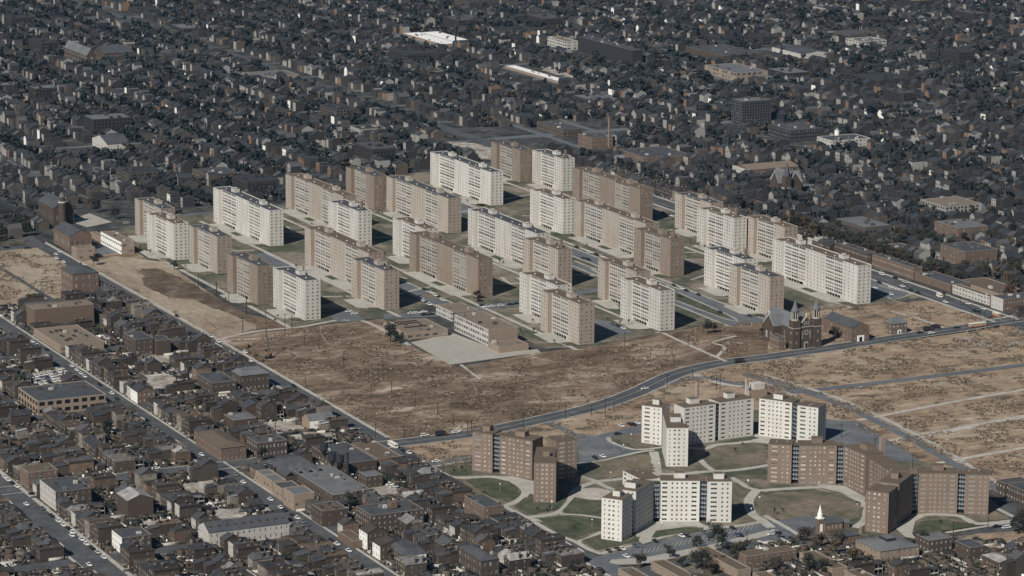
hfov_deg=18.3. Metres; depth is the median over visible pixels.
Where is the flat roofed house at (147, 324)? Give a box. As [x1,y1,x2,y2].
[145,316,171,329]
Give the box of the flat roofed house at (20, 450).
[0,447,23,452]
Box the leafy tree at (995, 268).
[990,264,999,278]
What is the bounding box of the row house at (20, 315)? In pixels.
[13,309,26,323]
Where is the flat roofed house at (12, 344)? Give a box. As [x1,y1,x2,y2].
[6,336,29,354]
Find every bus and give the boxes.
[218,391,229,396]
[388,440,397,447]
[968,321,985,326]
[992,311,1000,316]
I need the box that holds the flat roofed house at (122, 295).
[100,292,131,301]
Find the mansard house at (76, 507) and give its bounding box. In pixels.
[66,501,97,523]
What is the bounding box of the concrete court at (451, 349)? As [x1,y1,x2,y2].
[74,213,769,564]
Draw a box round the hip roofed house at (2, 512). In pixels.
[0,504,20,523]
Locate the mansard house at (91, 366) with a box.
[89,356,106,373]
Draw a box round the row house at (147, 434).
[140,426,164,445]
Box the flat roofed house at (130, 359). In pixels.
[120,351,146,365]
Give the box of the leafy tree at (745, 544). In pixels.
[736,539,750,551]
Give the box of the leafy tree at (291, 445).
[288,441,296,451]
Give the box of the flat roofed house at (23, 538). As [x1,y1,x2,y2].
[11,529,46,548]
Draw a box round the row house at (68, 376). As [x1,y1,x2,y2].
[60,370,80,382]
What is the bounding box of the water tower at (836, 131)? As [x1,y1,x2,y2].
[834,128,838,144]
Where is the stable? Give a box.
[239,399,257,416]
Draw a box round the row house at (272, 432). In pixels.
[267,429,283,437]
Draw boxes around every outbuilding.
[8,437,16,441]
[94,461,104,470]
[125,480,133,484]
[178,370,187,377]
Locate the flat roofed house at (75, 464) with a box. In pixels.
[52,454,93,473]
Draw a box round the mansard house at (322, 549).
[308,542,340,562]
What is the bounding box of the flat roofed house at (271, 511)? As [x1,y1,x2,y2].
[256,509,284,515]
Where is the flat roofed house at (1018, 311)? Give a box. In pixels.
[1013,305,1023,316]
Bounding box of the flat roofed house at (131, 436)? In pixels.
[120,425,160,443]
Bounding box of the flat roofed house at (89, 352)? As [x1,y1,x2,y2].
[78,348,102,366]
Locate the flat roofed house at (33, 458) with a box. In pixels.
[0,451,39,469]
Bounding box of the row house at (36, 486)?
[32,475,50,495]
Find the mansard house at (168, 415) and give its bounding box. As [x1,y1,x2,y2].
[164,404,183,422]
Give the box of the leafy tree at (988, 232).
[985,230,992,236]
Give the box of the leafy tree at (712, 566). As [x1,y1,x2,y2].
[706,560,718,571]
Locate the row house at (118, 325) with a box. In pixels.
[113,317,131,334]
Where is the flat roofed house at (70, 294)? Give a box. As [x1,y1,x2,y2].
[60,289,93,300]
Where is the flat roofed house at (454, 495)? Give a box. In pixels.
[440,486,472,502]
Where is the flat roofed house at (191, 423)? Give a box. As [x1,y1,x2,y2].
[185,415,210,435]
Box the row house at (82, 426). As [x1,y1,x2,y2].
[74,421,101,444]
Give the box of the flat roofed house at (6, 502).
[0,501,12,504]
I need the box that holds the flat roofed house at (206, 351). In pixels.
[201,344,222,358]
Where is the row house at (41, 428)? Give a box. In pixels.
[29,423,51,440]
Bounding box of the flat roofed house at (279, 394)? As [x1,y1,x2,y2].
[268,387,297,402]
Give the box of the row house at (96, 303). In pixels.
[86,295,107,307]
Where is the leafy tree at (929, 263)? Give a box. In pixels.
[924,260,935,270]
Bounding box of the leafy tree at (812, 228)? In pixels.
[808,222,817,233]
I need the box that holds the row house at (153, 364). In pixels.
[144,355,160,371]
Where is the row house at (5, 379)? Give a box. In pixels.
[0,372,15,389]
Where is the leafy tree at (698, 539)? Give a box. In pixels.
[692,535,704,546]
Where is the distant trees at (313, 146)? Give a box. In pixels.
[0,0,1023,223]
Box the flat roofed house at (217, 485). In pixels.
[204,477,237,494]
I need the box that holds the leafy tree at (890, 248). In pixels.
[885,246,895,254]
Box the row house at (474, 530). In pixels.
[467,521,497,543]
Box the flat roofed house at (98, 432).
[78,428,104,447]
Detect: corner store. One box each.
[112,527,150,552]
[991,292,1023,310]
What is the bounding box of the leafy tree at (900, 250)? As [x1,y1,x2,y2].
[896,248,904,259]
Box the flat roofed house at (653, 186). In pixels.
[649,183,656,193]
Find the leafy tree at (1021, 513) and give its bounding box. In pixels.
[1015,510,1023,530]
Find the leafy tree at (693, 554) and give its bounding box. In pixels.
[688,549,699,563]
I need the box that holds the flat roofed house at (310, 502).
[305,497,348,516]
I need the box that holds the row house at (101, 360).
[93,354,118,375]
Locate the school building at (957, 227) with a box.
[934,218,987,240]
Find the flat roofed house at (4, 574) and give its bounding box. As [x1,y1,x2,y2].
[0,572,11,575]
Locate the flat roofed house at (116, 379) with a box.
[110,373,139,386]
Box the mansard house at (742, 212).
[738,209,751,214]
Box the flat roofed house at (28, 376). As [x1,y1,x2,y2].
[0,371,30,382]
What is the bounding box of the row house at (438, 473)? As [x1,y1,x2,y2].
[431,469,447,477]
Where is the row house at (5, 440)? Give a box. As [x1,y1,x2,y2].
[0,433,9,444]
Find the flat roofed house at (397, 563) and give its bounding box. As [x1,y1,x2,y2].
[395,554,430,572]
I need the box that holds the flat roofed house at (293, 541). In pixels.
[278,532,323,552]
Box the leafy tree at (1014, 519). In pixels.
[1009,515,1023,533]
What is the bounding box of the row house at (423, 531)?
[413,523,440,543]
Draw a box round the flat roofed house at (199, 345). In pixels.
[197,342,218,355]
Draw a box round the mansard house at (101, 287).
[93,282,113,298]
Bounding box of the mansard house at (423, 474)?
[410,464,440,484]
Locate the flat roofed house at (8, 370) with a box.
[0,366,20,373]
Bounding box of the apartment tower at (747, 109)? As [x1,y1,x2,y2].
[731,96,771,125]
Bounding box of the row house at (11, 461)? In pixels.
[4,454,30,472]
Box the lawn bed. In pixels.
[167,181,973,549]
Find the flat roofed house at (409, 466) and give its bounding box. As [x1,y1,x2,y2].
[398,461,427,478]
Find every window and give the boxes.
[334,239,365,262]
[438,243,471,282]
[458,161,487,193]
[499,220,533,244]
[536,441,573,483]
[601,177,636,211]
[604,210,642,234]
[624,473,728,528]
[744,100,770,116]
[807,250,853,290]
[845,448,863,478]
[870,461,985,521]
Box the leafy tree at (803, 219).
[800,216,809,223]
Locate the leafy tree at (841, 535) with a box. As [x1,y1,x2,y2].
[830,531,844,541]
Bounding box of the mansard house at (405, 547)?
[390,539,426,558]
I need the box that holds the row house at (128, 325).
[123,319,147,337]
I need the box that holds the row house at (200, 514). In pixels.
[191,509,210,528]
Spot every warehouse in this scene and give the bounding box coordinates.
[223,412,256,426]
[255,469,276,485]
[263,474,285,492]
[273,480,299,501]
[283,485,313,510]
[312,442,376,472]
[354,442,400,466]
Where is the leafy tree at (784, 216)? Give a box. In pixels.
[779,213,787,220]
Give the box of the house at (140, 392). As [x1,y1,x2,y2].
[130,382,154,403]
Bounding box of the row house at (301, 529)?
[293,524,312,534]
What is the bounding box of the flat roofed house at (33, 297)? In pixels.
[18,292,43,305]
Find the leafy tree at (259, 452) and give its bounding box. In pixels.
[256,445,266,460]
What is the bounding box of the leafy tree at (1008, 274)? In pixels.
[1001,270,1014,284]
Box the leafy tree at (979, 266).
[975,263,984,272]
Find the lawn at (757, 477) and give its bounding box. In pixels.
[436,409,1007,554]
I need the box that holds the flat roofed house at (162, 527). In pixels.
[146,518,180,536]
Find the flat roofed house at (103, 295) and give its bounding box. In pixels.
[98,289,124,297]
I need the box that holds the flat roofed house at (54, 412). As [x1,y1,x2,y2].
[46,410,77,424]
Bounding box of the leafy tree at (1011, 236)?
[1007,234,1015,244]
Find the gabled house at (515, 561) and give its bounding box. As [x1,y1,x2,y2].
[504,551,530,571]
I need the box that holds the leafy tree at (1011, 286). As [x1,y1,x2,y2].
[1005,282,1017,293]
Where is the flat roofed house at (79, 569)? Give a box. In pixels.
[58,566,93,575]
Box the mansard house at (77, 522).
[76,508,97,529]
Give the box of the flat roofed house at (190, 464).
[187,461,195,475]
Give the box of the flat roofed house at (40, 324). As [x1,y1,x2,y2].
[30,320,64,335]
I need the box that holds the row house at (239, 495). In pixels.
[227,484,253,504]
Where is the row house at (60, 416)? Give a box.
[53,410,73,431]
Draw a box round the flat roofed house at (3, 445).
[0,443,18,448]
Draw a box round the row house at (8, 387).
[5,377,24,393]
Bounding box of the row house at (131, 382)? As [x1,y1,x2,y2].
[123,379,139,395]
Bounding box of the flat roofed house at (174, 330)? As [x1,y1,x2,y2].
[158,324,185,336]
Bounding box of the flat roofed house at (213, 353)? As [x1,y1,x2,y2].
[211,350,229,362]
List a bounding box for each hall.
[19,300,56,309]
[54,221,91,251]
[61,262,98,291]
[92,133,128,149]
[823,311,869,341]
[855,534,918,560]
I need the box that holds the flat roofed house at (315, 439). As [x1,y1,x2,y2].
[302,433,332,447]
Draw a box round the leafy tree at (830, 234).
[828,231,836,238]
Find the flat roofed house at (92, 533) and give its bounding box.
[90,525,125,540]
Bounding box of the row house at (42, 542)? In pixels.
[31,535,58,557]
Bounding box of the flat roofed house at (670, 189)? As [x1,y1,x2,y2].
[668,186,684,199]
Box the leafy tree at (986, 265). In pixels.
[983,263,990,272]
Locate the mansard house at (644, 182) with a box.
[641,178,655,185]
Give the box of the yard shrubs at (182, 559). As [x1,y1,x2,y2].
[0,306,592,575]
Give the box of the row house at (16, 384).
[11,377,35,400]
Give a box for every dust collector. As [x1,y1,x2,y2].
[320,442,327,455]
[328,452,335,465]
[336,454,343,467]
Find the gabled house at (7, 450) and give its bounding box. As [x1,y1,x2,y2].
[0,447,17,453]
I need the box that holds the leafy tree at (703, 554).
[694,549,713,572]
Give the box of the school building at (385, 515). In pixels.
[356,500,423,529]
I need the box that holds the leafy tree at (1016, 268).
[1011,263,1020,270]
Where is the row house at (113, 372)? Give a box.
[107,369,122,384]
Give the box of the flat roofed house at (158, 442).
[155,439,178,447]
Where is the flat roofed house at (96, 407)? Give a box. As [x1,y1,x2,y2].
[84,401,122,418]
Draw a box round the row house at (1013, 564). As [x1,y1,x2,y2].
[999,546,1023,575]
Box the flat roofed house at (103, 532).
[93,520,122,544]
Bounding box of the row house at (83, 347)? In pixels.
[75,342,91,363]
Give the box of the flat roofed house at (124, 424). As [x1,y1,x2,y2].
[121,416,144,430]
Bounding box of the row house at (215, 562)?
[204,551,232,573]
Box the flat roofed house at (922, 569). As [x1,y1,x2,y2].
[903,563,938,575]
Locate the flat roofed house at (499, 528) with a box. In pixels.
[494,517,525,535]
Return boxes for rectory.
[71,244,94,259]
[769,333,785,349]
[838,526,861,544]
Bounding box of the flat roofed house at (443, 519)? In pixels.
[435,511,479,531]
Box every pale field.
[0,248,65,317]
[78,256,255,337]
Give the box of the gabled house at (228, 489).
[224,482,248,499]
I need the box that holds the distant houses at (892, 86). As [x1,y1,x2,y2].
[0,0,1023,291]
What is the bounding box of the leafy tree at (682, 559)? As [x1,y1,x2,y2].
[677,556,686,567]
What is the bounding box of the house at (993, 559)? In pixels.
[982,552,1006,570]
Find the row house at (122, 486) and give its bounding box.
[114,481,130,500]
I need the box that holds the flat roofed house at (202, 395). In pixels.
[184,391,214,405]
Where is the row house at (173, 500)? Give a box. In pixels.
[166,492,185,512]
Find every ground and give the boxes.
[0,0,1023,555]
[0,233,587,575]
[579,507,1023,575]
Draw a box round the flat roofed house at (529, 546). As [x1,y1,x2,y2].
[524,534,544,553]
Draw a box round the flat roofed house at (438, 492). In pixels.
[435,483,467,501]
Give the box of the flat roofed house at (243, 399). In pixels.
[239,395,268,403]
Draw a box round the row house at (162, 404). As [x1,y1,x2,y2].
[157,401,173,417]
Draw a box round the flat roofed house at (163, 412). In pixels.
[161,405,186,419]
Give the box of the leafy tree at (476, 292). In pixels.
[472,290,480,295]
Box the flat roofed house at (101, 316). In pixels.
[98,311,132,323]
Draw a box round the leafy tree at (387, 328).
[384,322,397,341]
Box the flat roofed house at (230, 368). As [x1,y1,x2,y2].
[224,361,248,373]
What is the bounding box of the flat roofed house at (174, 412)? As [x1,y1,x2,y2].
[172,407,195,427]
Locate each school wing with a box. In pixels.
[90,231,100,242]
[383,318,447,339]
[436,302,477,321]
[489,339,528,352]
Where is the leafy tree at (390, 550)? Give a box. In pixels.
[387,546,393,556]
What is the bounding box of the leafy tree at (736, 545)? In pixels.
[729,542,744,559]
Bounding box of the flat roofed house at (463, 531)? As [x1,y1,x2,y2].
[460,521,489,541]
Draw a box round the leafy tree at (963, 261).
[961,258,971,266]
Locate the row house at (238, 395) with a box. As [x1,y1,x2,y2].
[234,391,250,406]
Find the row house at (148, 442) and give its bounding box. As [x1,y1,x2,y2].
[143,428,163,447]
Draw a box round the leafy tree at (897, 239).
[895,236,900,242]
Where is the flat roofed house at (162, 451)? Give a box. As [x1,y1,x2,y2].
[146,442,186,461]
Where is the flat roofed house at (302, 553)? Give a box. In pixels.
[292,540,336,561]
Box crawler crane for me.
[265,328,272,358]
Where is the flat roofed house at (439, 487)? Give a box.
[430,480,462,495]
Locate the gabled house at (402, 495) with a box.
[399,489,423,500]
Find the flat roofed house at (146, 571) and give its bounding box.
[144,568,180,575]
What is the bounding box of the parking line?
[442,449,758,551]
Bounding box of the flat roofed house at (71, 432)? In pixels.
[67,426,96,439]
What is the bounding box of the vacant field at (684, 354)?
[76,253,999,439]
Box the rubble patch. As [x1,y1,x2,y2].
[32,62,1023,527]
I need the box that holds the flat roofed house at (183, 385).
[165,378,194,392]
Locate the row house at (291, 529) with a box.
[289,521,309,534]
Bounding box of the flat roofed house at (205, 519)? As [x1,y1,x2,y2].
[196,516,229,530]
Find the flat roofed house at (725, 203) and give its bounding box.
[722,200,729,205]
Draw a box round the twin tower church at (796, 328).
[763,298,821,349]
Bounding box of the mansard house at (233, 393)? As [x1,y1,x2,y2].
[230,386,258,400]
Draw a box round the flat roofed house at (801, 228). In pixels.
[796,225,807,232]
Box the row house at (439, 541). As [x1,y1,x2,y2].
[434,532,458,549]
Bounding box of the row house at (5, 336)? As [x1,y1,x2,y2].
[0,331,9,345]
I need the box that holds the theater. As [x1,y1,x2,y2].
[26,299,93,326]
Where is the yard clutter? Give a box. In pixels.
[0,302,1023,575]
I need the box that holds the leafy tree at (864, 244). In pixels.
[860,241,867,247]
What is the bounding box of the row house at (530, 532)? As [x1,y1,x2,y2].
[523,522,545,541]
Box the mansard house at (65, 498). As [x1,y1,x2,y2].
[55,493,88,514]
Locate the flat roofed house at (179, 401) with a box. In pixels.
[146,396,185,412]
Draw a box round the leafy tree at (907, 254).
[903,252,912,261]
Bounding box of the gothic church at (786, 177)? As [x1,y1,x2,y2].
[769,163,802,194]
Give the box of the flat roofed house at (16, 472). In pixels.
[13,462,37,481]
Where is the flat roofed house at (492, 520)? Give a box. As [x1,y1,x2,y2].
[479,512,522,528]
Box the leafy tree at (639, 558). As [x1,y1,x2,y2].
[632,552,646,563]
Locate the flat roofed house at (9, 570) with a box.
[0,566,14,575]
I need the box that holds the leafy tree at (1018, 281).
[1015,278,1022,285]
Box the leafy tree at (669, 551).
[663,543,675,557]
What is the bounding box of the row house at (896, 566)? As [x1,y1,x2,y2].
[888,557,914,575]
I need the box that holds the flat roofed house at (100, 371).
[98,365,106,377]
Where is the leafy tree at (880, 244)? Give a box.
[873,241,885,251]
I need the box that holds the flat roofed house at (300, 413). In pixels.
[296,404,310,418]
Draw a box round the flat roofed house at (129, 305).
[127,299,148,313]
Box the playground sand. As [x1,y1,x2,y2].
[573,488,611,499]
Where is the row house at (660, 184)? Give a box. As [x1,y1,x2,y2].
[656,179,673,195]
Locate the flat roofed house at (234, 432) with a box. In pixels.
[227,421,266,439]
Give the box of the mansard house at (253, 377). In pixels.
[232,366,268,390]
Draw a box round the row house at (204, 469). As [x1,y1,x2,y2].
[189,455,217,481]
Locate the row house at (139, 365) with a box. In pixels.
[135,353,156,370]
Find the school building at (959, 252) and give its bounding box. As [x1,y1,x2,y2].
[940,241,997,265]
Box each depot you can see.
[242,70,298,77]
[505,65,558,82]
[772,43,826,58]
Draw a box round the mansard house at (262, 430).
[247,424,276,436]
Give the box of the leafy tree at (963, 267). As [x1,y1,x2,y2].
[957,265,966,270]
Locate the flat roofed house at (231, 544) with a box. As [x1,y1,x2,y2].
[228,538,253,557]
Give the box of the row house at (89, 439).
[82,432,103,453]
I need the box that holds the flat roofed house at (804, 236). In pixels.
[797,232,815,242]
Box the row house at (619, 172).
[615,170,626,175]
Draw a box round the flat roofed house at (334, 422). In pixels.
[317,415,347,429]
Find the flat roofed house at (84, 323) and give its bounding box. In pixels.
[65,317,92,328]
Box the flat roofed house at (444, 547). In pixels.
[431,542,464,562]
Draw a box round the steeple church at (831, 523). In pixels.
[815,505,849,531]
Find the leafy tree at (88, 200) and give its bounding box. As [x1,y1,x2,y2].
[85,196,92,209]
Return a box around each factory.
[18,380,105,415]
[290,464,368,498]
[403,32,451,46]
[419,31,466,41]
[537,120,581,136]
[547,36,577,49]
[578,36,642,65]
[578,132,614,149]
[619,146,685,163]
[686,44,761,60]
[705,63,767,80]
[768,122,820,141]
[817,134,869,147]
[846,37,885,47]
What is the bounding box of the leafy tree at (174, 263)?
[170,260,177,269]
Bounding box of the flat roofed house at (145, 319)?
[135,313,168,324]
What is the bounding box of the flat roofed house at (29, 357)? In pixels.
[27,353,48,360]
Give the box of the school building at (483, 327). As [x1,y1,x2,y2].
[454,311,517,345]
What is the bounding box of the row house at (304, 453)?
[293,445,311,461]
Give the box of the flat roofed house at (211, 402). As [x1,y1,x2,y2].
[202,397,222,410]
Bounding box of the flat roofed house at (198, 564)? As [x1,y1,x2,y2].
[192,552,227,570]
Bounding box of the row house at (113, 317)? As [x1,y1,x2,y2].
[106,309,130,329]
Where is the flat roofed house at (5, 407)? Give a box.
[0,401,18,416]
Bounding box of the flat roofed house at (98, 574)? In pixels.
[78,572,106,575]
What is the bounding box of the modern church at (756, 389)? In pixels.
[740,378,766,398]
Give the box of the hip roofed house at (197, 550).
[187,538,214,558]
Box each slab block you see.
[135,197,174,235]
[147,211,188,259]
[189,224,231,273]
[213,186,282,245]
[227,252,272,304]
[273,266,320,319]
[286,173,355,222]
[305,225,382,282]
[328,199,371,245]
[346,166,386,209]
[351,256,398,309]
[386,175,460,232]
[393,216,437,257]
[409,231,492,297]
[430,151,502,205]
[468,207,549,263]
[491,141,531,181]
[519,270,571,317]
[523,236,571,283]
[530,188,575,233]
[532,149,574,190]
[540,288,594,344]
[572,166,652,219]
[574,198,658,255]
[598,257,649,303]
[620,276,674,330]
[634,227,683,276]
[675,191,722,232]
[697,206,746,252]
[704,246,757,291]
[729,262,783,314]
[746,215,797,258]
[772,237,871,303]
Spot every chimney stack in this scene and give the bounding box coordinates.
[346,453,349,476]
[608,117,609,148]
[694,382,698,397]
[879,436,885,456]
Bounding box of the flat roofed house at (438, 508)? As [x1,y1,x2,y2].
[426,501,455,522]
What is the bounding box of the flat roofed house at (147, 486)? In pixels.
[143,479,162,494]
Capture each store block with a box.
[19,463,57,490]
[40,476,91,510]
[192,167,237,179]
[197,371,236,395]
[915,271,969,291]
[952,284,990,305]
[961,277,1019,294]
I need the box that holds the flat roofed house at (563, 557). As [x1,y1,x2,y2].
[556,548,583,565]
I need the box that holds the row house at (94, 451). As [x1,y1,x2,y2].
[89,437,110,458]
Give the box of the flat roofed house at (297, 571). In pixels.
[276,567,307,575]
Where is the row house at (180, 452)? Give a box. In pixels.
[171,443,190,460]
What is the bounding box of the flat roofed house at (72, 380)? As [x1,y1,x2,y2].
[62,379,89,382]
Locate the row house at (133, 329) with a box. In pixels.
[127,326,141,331]
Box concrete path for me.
[0,176,1021,575]
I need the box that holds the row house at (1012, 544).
[1003,540,1023,556]
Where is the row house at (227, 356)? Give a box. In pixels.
[218,351,230,361]
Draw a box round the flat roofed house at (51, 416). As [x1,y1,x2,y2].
[49,412,80,426]
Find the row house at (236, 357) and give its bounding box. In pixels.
[223,351,248,368]
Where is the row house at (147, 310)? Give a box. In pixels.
[141,305,160,317]
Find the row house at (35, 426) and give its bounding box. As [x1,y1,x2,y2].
[32,420,50,431]
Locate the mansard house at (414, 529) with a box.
[402,520,432,541]
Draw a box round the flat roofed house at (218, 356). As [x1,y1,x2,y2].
[215,352,234,364]
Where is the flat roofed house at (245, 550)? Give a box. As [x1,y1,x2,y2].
[234,542,269,559]
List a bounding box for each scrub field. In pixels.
[404,325,1023,491]
[768,300,985,353]
[954,528,1023,571]
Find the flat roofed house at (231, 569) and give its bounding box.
[211,566,246,575]
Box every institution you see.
[64,40,95,63]
[94,44,133,59]
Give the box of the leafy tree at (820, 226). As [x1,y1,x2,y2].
[817,223,823,231]
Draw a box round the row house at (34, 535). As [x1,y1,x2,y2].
[31,528,51,545]
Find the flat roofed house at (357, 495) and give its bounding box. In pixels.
[344,489,376,506]
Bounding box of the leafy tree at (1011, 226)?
[1008,222,1016,230]
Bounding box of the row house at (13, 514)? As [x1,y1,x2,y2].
[4,507,26,522]
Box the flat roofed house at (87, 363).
[86,356,96,370]
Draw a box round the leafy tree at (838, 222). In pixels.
[834,220,841,226]
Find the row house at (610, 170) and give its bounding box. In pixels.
[607,167,618,173]
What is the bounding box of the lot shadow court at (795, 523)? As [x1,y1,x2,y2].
[778,514,815,531]
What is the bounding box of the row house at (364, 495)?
[362,487,380,504]
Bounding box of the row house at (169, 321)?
[163,317,178,328]
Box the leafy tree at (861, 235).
[856,232,867,237]
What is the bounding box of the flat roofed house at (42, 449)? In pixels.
[39,440,54,455]
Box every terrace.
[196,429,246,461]
[198,512,289,545]
[247,434,286,457]
[835,241,876,265]
[872,253,922,279]
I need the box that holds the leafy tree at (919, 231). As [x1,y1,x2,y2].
[911,227,922,235]
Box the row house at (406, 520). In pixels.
[397,510,423,532]
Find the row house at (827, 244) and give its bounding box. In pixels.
[822,238,839,251]
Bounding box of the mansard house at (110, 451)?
[102,446,132,464]
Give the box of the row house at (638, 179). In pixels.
[634,175,645,183]
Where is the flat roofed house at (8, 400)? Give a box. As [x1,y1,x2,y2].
[0,398,15,402]
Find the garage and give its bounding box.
[34,324,103,352]
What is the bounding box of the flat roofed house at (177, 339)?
[169,332,197,348]
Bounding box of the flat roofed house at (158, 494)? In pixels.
[156,488,189,504]
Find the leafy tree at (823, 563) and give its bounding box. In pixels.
[815,558,830,570]
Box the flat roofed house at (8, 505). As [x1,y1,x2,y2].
[1,504,15,508]
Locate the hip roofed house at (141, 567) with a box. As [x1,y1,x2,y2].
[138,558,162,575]
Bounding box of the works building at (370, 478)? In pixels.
[358,470,382,487]
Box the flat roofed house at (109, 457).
[106,453,138,466]
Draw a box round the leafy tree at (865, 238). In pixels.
[860,235,868,243]
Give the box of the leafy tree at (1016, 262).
[1013,260,1023,270]
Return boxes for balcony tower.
[472,424,576,502]
[601,468,731,541]
[641,391,753,465]
[758,392,825,441]
[767,436,883,494]
[865,456,988,533]
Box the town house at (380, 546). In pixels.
[372,535,402,559]
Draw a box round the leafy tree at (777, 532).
[773,531,781,537]
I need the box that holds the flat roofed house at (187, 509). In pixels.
[175,500,201,517]
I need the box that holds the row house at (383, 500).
[376,496,389,503]
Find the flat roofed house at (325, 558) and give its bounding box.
[311,550,347,568]
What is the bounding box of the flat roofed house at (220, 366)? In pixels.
[216,357,228,371]
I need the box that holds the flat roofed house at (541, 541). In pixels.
[535,532,564,554]
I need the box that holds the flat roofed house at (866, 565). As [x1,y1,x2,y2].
[848,559,882,573]
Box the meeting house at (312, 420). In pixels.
[302,411,333,428]
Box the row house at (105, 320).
[103,312,110,325]
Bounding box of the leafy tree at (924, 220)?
[917,216,928,225]
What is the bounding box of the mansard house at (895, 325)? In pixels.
[885,317,907,334]
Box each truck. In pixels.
[435,430,446,435]
[734,358,744,362]
[923,326,932,330]
[930,324,940,328]
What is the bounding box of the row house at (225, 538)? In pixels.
[219,531,247,550]
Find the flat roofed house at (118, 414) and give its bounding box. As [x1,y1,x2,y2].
[111,407,137,426]
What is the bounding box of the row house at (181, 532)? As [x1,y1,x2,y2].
[170,521,190,542]
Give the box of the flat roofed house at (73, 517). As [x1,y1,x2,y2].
[71,508,94,526]
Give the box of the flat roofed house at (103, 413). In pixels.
[90,405,127,422]
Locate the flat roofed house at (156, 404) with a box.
[153,400,177,415]
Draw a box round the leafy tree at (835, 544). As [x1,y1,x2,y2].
[829,537,841,551]
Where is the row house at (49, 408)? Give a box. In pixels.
[43,405,66,418]
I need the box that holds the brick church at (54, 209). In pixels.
[38,192,73,224]
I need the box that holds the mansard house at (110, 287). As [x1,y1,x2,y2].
[96,284,119,299]
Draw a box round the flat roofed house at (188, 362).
[180,360,198,370]
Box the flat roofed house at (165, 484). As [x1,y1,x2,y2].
[152,479,179,499]
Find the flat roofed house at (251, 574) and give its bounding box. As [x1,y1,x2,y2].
[231,573,256,575]
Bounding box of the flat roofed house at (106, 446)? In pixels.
[98,441,125,460]
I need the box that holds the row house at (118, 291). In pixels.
[106,288,124,296]
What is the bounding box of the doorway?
[857,335,863,341]
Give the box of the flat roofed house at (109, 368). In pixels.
[104,363,127,382]
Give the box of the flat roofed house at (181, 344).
[178,336,191,348]
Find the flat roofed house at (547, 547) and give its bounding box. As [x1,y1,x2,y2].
[543,541,571,552]
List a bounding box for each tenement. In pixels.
[117,486,152,517]
[124,331,153,354]
[151,335,170,355]
[312,501,346,526]
[464,493,503,521]
[888,243,905,248]
[915,531,952,551]
[996,477,1023,497]
[1008,482,1023,504]
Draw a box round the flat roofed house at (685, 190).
[677,189,695,192]
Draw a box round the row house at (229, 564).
[213,558,240,573]
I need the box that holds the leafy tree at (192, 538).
[184,532,195,541]
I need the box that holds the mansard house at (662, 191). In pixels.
[660,184,674,196]
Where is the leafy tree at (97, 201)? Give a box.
[89,198,100,207]
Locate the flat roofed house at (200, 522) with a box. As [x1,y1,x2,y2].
[199,519,220,523]
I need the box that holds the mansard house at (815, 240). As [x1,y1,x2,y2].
[812,234,827,245]
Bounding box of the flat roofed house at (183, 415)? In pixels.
[176,410,202,430]
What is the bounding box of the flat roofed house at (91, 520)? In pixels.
[84,514,113,537]
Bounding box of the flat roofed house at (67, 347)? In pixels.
[65,343,84,357]
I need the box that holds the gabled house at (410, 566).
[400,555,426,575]
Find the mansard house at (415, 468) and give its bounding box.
[405,460,431,481]
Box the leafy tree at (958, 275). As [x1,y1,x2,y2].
[952,271,962,279]
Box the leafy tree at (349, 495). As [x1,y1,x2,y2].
[344,490,357,506]
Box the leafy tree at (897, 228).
[893,225,903,234]
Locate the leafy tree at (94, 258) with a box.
[89,253,98,265]
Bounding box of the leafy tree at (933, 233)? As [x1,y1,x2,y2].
[928,230,938,240]
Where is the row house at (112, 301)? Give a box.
[104,294,121,307]
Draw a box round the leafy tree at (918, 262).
[913,259,921,265]
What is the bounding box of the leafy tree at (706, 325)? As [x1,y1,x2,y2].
[702,319,714,333]
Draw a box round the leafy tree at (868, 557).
[863,555,871,560]
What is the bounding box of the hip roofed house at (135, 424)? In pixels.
[127,417,151,430]
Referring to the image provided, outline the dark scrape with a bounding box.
[197,318,531,404]
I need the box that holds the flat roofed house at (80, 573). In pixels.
[69,570,96,575]
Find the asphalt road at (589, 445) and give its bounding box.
[93,203,1023,575]
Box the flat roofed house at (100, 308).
[94,306,123,318]
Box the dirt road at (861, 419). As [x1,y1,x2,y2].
[219,311,1023,462]
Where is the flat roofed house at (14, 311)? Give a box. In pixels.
[11,308,25,321]
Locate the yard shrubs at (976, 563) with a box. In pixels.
[754,540,1005,575]
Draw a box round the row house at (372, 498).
[365,490,385,504]
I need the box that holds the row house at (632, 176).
[627,173,642,179]
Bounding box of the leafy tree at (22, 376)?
[16,373,26,381]
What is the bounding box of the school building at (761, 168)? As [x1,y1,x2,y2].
[732,160,798,177]
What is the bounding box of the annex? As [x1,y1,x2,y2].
[338,530,362,548]
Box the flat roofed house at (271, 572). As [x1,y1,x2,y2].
[267,566,314,575]
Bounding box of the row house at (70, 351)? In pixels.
[69,344,83,359]
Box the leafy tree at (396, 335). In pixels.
[391,326,400,343]
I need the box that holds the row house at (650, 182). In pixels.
[646,180,657,186]
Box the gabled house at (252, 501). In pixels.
[244,496,263,508]
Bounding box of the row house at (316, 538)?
[301,533,326,546]
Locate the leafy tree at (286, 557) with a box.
[279,553,289,560]
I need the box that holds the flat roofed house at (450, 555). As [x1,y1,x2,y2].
[436,545,458,563]
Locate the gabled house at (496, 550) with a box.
[492,544,518,556]
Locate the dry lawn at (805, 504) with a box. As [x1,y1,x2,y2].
[145,180,1008,521]
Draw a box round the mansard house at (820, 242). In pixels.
[817,236,834,247]
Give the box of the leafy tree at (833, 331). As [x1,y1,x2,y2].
[829,326,839,338]
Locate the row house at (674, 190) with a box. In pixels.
[672,185,686,200]
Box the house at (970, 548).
[954,539,984,559]

